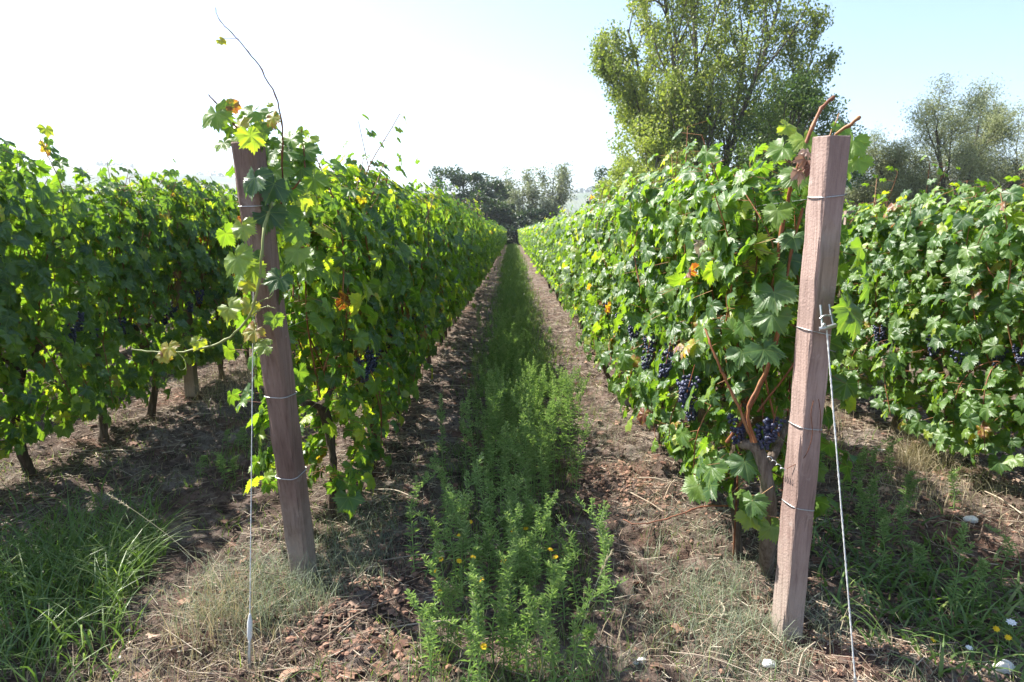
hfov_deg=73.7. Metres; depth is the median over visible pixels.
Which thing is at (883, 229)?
grape vine
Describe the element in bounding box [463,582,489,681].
tall weed
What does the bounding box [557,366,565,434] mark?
tall weed
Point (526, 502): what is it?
tall weed
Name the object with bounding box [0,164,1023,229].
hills
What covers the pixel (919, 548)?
tall weed
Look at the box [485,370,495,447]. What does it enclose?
tall weed
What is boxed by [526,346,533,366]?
tall weed
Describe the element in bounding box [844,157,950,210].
willow tree
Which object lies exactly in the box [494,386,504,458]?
tall weed
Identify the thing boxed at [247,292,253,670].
guy cable
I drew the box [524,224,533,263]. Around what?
grape vine
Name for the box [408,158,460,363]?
grape vine
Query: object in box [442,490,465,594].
tall weed
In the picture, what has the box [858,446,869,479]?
tall weed
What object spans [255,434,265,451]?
tall weed
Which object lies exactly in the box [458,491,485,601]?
tall weed
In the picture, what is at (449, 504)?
tall weed
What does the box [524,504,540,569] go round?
tall weed
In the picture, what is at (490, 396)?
tall weed
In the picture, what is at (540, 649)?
grass stalk
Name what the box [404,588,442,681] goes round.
tall weed
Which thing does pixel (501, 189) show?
oak tree
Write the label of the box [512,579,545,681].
tall weed
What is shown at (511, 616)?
tall weed
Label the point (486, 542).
tall weed
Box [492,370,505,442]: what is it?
tall weed
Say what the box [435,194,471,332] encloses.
grape vine
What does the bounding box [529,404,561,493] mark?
tall weed
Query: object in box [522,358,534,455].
tall weed
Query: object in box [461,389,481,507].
tall weed
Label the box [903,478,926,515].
tall weed
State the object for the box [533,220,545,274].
grape vine
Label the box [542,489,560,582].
tall weed
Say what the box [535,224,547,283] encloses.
grape vine
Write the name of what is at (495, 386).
tall weed
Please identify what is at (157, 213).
grape vine
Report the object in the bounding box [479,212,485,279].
grape vine
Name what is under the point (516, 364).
tall weed
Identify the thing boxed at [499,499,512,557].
tall weed
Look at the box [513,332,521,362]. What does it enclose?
tall weed
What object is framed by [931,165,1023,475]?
grape vine
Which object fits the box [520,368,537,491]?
tall weed
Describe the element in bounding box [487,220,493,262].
grape vine
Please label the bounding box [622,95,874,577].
grape vine
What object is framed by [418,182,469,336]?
grape vine
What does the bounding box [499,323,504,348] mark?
tall weed
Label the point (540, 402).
tall weed
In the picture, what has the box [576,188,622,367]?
grape vine
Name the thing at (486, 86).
sky
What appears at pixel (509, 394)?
tall weed
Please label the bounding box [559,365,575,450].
tall weed
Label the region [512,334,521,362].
tall weed
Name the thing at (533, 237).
grape vine
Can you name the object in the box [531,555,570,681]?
tall weed
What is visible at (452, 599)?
tall weed
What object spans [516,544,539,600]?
tall weed
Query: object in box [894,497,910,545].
tall weed
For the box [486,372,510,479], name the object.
tall weed
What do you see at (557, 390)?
tall weed
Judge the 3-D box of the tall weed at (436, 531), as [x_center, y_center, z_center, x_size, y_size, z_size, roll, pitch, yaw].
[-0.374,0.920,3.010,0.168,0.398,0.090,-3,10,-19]
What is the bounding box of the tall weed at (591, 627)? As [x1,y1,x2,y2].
[571,623,597,681]
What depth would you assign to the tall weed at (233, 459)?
4.55 m
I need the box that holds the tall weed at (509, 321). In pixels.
[506,308,511,334]
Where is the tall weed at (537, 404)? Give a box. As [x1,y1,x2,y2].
[529,398,543,468]
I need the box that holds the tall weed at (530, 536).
[521,498,553,610]
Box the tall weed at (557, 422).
[543,417,561,484]
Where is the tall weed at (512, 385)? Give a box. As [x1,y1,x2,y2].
[501,381,517,423]
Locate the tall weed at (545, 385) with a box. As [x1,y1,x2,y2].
[535,381,550,423]
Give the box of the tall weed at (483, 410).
[478,396,492,456]
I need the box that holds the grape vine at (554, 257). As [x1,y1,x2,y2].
[549,206,585,292]
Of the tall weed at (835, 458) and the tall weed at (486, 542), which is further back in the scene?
the tall weed at (835, 458)
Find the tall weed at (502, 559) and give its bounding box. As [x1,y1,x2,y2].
[485,538,518,667]
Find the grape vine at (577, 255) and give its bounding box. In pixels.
[564,183,612,352]
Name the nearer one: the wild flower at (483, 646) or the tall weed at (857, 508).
the wild flower at (483, 646)
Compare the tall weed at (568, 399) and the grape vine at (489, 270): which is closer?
the tall weed at (568, 399)
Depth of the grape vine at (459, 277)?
9.36 m
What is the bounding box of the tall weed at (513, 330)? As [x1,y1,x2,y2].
[510,319,514,347]
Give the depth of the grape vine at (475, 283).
12.90 m
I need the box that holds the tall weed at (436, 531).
[409,509,444,583]
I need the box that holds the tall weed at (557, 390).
[548,363,565,453]
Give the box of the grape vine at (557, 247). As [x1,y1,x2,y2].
[552,214,575,317]
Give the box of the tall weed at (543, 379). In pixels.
[539,363,546,412]
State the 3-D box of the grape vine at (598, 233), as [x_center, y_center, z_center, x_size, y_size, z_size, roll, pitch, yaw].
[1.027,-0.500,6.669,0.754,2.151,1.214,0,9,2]
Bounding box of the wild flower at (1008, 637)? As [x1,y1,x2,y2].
[1004,635,1011,657]
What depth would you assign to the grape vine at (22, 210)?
4.36 m
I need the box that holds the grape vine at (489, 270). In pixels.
[481,225,493,285]
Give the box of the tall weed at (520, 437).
[515,414,524,502]
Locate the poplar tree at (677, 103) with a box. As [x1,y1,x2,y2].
[583,0,844,207]
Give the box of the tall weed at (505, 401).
[499,382,508,426]
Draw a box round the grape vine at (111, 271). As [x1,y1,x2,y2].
[13,167,166,442]
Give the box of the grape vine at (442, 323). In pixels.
[408,182,448,368]
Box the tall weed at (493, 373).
[485,357,506,457]
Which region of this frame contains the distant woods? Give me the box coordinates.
[18,160,1007,199]
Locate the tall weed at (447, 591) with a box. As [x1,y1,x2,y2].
[420,539,457,657]
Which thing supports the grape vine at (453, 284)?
on the ground at (208, 512)
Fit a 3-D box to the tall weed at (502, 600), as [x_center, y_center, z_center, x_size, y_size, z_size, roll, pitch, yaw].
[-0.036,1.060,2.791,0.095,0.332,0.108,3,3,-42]
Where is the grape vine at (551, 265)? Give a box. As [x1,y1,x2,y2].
[548,217,558,287]
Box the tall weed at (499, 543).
[476,516,507,593]
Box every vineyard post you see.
[231,141,317,584]
[766,135,850,640]
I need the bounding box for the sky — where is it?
[0,0,1023,199]
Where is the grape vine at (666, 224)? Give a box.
[625,117,787,505]
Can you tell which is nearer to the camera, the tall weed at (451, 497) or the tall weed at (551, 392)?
the tall weed at (451, 497)
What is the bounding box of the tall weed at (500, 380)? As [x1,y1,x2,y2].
[496,378,505,463]
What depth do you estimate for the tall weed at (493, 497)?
3.24 m
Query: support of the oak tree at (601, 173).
on the ground at (208, 512)
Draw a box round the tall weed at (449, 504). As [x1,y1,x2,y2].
[441,483,470,568]
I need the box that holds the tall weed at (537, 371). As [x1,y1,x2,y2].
[533,359,539,424]
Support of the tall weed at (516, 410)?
on the ground at (208, 512)
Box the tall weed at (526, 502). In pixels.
[520,478,531,553]
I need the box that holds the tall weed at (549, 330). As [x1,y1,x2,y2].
[547,326,551,343]
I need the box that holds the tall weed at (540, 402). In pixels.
[526,383,544,449]
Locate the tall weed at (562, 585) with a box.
[549,552,571,622]
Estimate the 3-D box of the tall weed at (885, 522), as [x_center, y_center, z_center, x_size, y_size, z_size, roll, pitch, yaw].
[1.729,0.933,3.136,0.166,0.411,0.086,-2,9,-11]
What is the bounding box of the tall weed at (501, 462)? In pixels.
[495,423,517,500]
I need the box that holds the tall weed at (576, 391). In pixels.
[568,369,582,450]
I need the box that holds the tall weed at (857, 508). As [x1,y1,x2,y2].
[853,483,871,527]
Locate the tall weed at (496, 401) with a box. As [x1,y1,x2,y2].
[481,381,504,477]
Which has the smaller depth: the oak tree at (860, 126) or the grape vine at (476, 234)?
the grape vine at (476, 234)
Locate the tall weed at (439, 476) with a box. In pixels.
[425,452,449,533]
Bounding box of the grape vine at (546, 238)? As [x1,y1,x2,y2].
[542,216,552,281]
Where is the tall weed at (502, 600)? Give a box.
[488,567,512,633]
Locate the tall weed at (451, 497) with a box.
[445,482,470,601]
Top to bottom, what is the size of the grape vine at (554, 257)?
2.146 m
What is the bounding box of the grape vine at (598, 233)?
[579,180,637,382]
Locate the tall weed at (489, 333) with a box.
[486,320,493,344]
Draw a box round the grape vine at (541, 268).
[535,213,550,287]
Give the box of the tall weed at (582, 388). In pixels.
[573,373,590,439]
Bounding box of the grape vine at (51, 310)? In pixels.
[35,183,92,357]
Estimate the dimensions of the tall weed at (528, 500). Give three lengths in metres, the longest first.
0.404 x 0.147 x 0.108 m
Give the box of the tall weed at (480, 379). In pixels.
[472,364,484,439]
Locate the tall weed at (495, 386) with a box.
[490,362,505,449]
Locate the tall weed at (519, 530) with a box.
[506,506,526,592]
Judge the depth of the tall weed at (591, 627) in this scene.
2.39 m
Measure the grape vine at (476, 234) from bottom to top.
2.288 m
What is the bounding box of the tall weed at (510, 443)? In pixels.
[495,421,512,527]
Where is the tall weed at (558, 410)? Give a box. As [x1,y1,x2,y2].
[547,395,563,467]
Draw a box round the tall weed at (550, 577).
[539,559,560,629]
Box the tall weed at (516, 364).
[512,346,524,384]
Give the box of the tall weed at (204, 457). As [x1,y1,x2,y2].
[194,455,208,474]
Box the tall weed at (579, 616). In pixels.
[561,576,628,681]
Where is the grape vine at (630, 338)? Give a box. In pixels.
[607,141,723,454]
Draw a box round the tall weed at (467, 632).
[437,614,483,681]
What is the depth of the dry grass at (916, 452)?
2.88 m
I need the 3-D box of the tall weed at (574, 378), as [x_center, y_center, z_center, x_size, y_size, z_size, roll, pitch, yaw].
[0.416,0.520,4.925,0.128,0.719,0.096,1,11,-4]
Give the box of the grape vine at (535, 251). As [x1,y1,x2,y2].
[532,221,543,276]
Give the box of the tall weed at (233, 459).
[227,455,238,479]
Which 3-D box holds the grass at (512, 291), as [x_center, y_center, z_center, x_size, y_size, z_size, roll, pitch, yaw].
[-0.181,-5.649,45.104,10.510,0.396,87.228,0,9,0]
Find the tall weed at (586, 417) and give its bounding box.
[571,413,591,502]
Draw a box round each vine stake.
[732,399,742,560]
[780,376,790,512]
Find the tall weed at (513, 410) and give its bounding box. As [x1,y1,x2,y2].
[507,390,522,439]
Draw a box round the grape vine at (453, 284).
[430,194,462,345]
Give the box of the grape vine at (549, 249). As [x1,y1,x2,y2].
[543,215,560,300]
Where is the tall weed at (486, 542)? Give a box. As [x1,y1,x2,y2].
[479,510,510,596]
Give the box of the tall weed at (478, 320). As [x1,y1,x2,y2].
[476,303,481,334]
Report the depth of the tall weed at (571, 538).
2.94 m
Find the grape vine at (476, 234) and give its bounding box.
[462,201,482,312]
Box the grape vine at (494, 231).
[483,217,497,276]
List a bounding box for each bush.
[467,189,511,224]
[495,204,545,244]
[531,208,556,222]
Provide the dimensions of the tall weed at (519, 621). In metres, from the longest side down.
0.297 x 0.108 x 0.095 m
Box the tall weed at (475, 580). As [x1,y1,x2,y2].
[464,557,490,676]
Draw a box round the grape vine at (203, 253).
[133,158,237,375]
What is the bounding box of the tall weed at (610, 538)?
[591,504,613,605]
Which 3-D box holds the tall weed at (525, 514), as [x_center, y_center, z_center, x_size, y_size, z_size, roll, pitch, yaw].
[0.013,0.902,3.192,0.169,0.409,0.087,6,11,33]
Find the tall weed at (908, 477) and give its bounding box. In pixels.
[896,469,917,509]
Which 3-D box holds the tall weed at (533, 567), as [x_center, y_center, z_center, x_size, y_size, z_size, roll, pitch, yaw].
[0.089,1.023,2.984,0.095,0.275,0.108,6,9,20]
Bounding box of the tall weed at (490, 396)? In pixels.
[483,373,498,443]
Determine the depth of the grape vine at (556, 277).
12.69 m
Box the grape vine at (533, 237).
[531,222,539,262]
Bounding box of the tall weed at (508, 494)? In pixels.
[500,474,519,557]
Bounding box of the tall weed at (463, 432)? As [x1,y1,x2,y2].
[458,397,471,474]
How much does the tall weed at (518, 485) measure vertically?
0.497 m
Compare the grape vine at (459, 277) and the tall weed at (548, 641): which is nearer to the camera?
the tall weed at (548, 641)
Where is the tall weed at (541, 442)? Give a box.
[536,424,549,508]
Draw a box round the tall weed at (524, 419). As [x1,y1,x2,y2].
[518,382,531,461]
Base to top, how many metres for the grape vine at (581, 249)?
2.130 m
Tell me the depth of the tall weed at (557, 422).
4.30 m
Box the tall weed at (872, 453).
[867,436,893,493]
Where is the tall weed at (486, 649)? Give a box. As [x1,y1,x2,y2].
[469,588,491,681]
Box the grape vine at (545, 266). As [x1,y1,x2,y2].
[541,217,554,278]
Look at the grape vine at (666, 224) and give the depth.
3.79 m
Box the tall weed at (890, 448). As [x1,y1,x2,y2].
[882,438,902,483]
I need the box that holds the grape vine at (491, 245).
[488,224,493,267]
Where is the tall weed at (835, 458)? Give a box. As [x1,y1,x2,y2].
[828,440,841,469]
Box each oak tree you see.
[427,163,507,220]
[468,172,521,234]
[585,165,622,205]
[728,68,867,211]
[756,122,876,210]
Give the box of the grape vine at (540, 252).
[539,212,554,273]
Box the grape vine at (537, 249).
[535,223,546,280]
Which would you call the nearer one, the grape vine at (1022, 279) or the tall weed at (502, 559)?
the tall weed at (502, 559)
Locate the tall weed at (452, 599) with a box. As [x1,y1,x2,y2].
[443,575,484,656]
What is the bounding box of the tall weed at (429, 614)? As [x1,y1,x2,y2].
[422,595,444,664]
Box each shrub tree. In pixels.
[504,181,537,221]
[592,113,697,207]
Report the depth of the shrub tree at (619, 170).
36.70 m
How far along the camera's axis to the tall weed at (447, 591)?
2.49 m
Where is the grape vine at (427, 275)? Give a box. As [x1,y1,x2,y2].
[360,164,446,414]
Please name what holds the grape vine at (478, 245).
on the ground at (208, 512)
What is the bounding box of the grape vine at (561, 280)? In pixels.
[554,210,580,323]
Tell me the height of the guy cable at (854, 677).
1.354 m
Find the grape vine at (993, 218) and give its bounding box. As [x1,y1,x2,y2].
[956,180,1023,381]
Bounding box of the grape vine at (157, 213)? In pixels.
[72,156,201,416]
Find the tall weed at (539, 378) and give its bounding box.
[535,364,546,425]
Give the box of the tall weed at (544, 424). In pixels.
[538,403,552,479]
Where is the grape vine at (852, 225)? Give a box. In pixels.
[828,166,928,409]
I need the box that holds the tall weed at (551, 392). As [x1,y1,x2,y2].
[542,371,558,487]
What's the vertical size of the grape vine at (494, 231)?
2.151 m
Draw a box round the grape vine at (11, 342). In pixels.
[0,162,41,459]
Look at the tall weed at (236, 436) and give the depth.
5.20 m
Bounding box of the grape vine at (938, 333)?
[869,176,1023,468]
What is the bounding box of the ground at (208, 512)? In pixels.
[0,238,1023,681]
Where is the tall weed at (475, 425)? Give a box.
[465,417,497,491]
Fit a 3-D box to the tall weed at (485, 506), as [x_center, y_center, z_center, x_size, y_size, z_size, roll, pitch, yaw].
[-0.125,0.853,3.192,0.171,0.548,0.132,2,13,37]
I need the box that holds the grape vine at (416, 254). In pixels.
[330,114,431,436]
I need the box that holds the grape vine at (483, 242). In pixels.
[469,202,487,300]
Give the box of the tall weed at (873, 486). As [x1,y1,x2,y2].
[864,472,884,526]
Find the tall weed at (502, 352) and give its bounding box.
[500,332,511,368]
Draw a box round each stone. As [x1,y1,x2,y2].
[762,659,775,667]
[963,515,978,522]
[993,659,1015,673]
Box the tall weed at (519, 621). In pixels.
[508,609,529,676]
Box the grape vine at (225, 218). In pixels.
[161,171,253,379]
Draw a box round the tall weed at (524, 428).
[511,387,533,496]
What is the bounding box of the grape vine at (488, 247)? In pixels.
[484,221,493,269]
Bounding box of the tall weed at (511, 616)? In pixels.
[498,598,524,669]
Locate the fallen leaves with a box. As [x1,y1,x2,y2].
[0,338,1023,681]
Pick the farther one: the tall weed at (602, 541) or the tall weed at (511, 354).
the tall weed at (511, 354)
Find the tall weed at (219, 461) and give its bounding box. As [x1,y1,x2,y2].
[216,452,231,483]
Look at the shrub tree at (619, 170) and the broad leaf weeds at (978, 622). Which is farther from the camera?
the shrub tree at (619, 170)
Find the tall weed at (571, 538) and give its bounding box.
[556,514,582,609]
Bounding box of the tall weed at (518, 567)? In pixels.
[500,564,522,614]
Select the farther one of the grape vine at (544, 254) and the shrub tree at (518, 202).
the shrub tree at (518, 202)
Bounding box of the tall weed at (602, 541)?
[576,494,613,625]
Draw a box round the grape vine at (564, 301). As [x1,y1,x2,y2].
[559,207,587,331]
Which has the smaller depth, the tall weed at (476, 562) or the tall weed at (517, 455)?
the tall weed at (476, 562)
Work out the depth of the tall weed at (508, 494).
3.17 m
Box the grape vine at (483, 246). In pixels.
[476,210,485,272]
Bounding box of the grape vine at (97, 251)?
[58,168,126,350]
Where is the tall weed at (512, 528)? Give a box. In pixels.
[504,502,528,606]
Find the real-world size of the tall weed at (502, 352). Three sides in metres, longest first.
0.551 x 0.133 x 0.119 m
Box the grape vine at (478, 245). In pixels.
[468,207,482,302]
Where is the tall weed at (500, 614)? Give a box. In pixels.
[493,589,517,675]
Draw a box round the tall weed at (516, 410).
[512,385,519,459]
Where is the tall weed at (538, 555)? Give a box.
[527,528,545,618]
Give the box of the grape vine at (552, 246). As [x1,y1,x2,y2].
[545,211,572,305]
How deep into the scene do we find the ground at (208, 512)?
3.67 m
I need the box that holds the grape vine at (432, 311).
[405,196,446,358]
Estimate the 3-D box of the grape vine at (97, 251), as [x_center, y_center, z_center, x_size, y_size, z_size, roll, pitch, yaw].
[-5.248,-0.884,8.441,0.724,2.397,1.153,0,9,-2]
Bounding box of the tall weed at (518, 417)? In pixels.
[512,389,523,460]
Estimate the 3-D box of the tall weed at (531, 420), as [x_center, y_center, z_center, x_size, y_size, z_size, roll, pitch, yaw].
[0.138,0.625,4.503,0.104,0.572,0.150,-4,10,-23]
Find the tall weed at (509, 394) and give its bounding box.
[498,379,510,420]
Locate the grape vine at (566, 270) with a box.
[563,190,597,315]
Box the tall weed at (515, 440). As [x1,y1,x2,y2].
[509,427,522,502]
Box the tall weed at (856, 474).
[851,451,869,491]
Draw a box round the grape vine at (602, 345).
[590,200,661,405]
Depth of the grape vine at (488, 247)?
19.88 m
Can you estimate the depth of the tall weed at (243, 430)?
5.08 m
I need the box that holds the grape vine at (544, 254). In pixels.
[540,217,554,291]
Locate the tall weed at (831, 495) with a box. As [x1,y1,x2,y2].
[821,493,834,525]
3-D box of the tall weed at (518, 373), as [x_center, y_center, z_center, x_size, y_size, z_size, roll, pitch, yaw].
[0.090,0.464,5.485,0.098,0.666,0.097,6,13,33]
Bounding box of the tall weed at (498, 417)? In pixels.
[490,378,510,477]
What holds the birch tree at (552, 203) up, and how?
on the ground at (208, 512)
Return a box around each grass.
[0,243,1023,681]
[0,350,1023,681]
[0,447,211,681]
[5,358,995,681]
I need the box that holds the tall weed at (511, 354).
[507,334,518,367]
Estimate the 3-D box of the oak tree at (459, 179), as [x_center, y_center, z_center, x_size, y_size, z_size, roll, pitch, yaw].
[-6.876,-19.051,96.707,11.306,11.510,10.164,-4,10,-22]
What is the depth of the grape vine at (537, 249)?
22.52 m
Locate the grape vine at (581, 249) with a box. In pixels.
[575,190,613,326]
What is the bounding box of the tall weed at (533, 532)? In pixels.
[529,520,544,581]
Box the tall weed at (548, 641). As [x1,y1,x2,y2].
[524,597,566,681]
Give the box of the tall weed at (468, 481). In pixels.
[422,451,484,579]
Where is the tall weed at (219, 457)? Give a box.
[211,450,225,469]
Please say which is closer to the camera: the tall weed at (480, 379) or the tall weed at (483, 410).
the tall weed at (483, 410)
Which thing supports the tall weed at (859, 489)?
on the ground at (208, 512)
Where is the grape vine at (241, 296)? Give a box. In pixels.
[203,183,255,363]
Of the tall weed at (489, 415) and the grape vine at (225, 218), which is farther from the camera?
the grape vine at (225, 218)
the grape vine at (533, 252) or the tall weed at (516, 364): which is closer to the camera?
the tall weed at (516, 364)
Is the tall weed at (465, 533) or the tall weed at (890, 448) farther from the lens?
the tall weed at (890, 448)
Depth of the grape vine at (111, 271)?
5.08 m
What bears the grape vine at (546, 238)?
on the ground at (208, 512)
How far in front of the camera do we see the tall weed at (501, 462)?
4.14 m
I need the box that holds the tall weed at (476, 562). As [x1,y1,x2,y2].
[466,551,486,600]
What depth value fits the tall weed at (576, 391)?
4.92 m
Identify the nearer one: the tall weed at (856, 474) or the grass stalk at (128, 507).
the grass stalk at (128, 507)
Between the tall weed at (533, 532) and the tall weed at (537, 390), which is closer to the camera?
the tall weed at (533, 532)
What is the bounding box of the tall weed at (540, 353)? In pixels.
[538,340,544,367]
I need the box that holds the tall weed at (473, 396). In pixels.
[470,386,478,418]
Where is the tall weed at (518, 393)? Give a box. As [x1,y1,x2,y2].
[508,371,529,465]
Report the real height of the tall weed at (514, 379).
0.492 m
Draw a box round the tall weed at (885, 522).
[871,503,913,577]
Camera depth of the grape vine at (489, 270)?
20.82 m
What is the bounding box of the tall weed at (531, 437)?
[526,408,539,498]
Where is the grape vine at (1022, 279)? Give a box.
[995,207,1023,347]
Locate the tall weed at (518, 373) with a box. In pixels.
[516,358,526,431]
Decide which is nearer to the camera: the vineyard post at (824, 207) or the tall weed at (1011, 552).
the vineyard post at (824, 207)
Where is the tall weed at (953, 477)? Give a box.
[947,466,963,509]
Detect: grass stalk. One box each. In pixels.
[106,493,208,571]
[536,607,543,678]
[569,548,613,675]
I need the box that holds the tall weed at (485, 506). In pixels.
[471,461,500,572]
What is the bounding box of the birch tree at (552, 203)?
[504,161,578,217]
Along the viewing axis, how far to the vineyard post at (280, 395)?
2.86 m
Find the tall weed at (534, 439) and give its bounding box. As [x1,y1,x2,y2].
[528,426,548,507]
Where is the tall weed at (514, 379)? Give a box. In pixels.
[505,375,517,427]
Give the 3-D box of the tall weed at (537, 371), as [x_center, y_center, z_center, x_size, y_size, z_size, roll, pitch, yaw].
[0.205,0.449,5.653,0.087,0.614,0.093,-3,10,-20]
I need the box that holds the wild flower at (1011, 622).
[1006,619,1016,641]
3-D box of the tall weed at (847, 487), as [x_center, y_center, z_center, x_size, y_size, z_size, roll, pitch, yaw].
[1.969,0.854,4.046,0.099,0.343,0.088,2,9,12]
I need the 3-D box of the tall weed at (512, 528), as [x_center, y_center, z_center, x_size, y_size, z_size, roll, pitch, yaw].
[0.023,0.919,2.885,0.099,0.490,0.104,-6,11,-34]
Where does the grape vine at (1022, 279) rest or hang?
on the ground at (208, 512)
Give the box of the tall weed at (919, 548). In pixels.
[904,539,930,579]
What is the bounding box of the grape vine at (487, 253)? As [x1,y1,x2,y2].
[477,215,489,287]
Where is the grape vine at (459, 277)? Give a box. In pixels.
[413,188,467,344]
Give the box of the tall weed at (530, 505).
[520,502,536,550]
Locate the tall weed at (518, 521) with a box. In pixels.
[505,499,522,590]
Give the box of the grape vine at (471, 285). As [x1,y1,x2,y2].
[456,200,476,319]
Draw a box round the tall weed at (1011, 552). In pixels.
[984,523,1018,593]
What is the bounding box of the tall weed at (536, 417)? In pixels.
[521,409,543,494]
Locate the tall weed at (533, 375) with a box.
[529,356,543,461]
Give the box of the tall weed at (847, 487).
[837,457,851,508]
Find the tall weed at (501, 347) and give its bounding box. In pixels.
[501,333,508,367]
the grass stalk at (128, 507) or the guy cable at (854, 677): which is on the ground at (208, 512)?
the grass stalk at (128, 507)
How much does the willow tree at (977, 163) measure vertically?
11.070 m
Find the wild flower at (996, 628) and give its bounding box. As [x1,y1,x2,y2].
[992,625,999,642]
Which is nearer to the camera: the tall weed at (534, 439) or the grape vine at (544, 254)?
the tall weed at (534, 439)
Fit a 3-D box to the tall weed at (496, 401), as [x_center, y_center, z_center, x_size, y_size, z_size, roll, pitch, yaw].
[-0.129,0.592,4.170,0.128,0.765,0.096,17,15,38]
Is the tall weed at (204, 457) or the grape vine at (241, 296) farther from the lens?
the grape vine at (241, 296)
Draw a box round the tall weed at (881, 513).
[876,500,893,536]
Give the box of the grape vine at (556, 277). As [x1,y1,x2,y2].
[553,216,569,293]
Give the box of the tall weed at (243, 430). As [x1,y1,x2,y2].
[237,425,247,449]
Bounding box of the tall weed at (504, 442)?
[499,427,515,530]
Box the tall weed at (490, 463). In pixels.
[482,439,511,526]
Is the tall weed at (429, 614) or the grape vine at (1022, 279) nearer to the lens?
the tall weed at (429, 614)
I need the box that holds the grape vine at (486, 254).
[476,222,489,288]
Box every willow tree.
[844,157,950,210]
[848,70,1023,217]
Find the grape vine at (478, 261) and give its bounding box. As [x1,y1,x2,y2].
[462,203,482,306]
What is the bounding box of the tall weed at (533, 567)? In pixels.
[523,549,543,594]
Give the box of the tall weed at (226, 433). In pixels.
[222,428,231,443]
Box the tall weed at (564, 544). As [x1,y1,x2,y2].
[552,534,573,592]
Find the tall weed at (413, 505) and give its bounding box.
[403,467,441,573]
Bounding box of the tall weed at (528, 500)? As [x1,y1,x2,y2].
[521,496,552,567]
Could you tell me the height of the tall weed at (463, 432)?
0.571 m
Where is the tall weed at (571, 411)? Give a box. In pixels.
[561,379,576,441]
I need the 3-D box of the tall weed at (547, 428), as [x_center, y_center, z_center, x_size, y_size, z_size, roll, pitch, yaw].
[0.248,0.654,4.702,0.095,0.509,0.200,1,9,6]
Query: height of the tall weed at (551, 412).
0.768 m
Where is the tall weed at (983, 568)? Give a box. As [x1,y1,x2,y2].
[962,556,991,612]
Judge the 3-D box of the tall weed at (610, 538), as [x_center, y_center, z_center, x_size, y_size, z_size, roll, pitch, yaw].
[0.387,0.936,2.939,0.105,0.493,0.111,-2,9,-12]
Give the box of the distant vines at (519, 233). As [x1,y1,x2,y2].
[22,226,1016,321]
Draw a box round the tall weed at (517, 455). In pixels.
[506,443,532,525]
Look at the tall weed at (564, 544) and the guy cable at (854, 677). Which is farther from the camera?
the tall weed at (564, 544)
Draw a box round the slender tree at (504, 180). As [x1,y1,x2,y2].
[498,165,515,237]
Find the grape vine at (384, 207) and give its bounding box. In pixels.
[290,114,428,443]
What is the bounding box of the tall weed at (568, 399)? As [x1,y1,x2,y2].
[555,363,576,483]
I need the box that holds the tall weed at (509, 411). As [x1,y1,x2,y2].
[506,385,517,466]
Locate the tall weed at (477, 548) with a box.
[470,544,492,603]
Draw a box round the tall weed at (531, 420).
[523,396,535,467]
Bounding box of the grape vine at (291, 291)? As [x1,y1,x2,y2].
[237,216,298,319]
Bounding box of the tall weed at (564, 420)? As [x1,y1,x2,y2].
[554,398,569,466]
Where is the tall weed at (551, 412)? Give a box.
[541,386,564,501]
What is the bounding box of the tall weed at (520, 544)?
[502,528,526,643]
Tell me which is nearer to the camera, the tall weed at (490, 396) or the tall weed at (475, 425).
the tall weed at (475, 425)
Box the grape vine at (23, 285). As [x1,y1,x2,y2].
[0,170,54,365]
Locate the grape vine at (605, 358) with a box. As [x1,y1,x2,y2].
[601,163,695,431]
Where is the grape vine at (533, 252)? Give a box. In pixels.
[531,222,542,275]
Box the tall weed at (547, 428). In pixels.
[544,399,552,456]
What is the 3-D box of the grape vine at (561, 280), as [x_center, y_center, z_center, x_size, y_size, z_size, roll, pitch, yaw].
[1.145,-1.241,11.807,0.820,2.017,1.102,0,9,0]
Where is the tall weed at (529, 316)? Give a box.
[525,313,531,342]
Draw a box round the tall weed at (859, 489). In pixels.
[854,480,872,538]
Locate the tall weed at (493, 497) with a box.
[480,479,503,564]
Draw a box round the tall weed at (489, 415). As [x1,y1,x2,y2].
[483,387,497,492]
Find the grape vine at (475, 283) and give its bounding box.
[460,198,477,314]
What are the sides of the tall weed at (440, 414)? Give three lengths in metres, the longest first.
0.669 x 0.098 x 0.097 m
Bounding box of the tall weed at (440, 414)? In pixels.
[435,393,448,498]
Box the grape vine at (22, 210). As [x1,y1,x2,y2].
[0,124,111,476]
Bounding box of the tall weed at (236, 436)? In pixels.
[229,433,243,444]
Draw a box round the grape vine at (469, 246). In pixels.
[454,190,480,322]
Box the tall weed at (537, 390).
[528,363,542,427]
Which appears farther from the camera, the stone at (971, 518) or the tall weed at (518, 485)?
the stone at (971, 518)
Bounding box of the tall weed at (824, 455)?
[818,439,834,482]
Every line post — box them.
[169,211,198,397]
[622,250,636,408]
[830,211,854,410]
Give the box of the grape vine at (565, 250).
[558,207,583,330]
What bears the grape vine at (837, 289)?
on the ground at (208, 512)
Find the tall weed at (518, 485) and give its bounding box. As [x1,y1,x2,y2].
[508,473,526,555]
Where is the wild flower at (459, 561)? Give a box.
[457,558,461,604]
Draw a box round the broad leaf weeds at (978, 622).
[775,483,1023,681]
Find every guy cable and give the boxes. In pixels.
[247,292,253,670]
[826,330,856,681]
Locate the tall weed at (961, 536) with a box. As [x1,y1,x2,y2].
[943,521,974,609]
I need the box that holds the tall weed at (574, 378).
[563,365,580,457]
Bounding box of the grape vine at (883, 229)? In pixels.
[831,155,998,435]
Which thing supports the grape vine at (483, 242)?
on the ground at (208, 512)
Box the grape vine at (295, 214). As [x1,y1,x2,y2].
[131,7,402,522]
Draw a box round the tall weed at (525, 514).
[499,489,532,566]
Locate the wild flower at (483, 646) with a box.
[480,643,486,681]

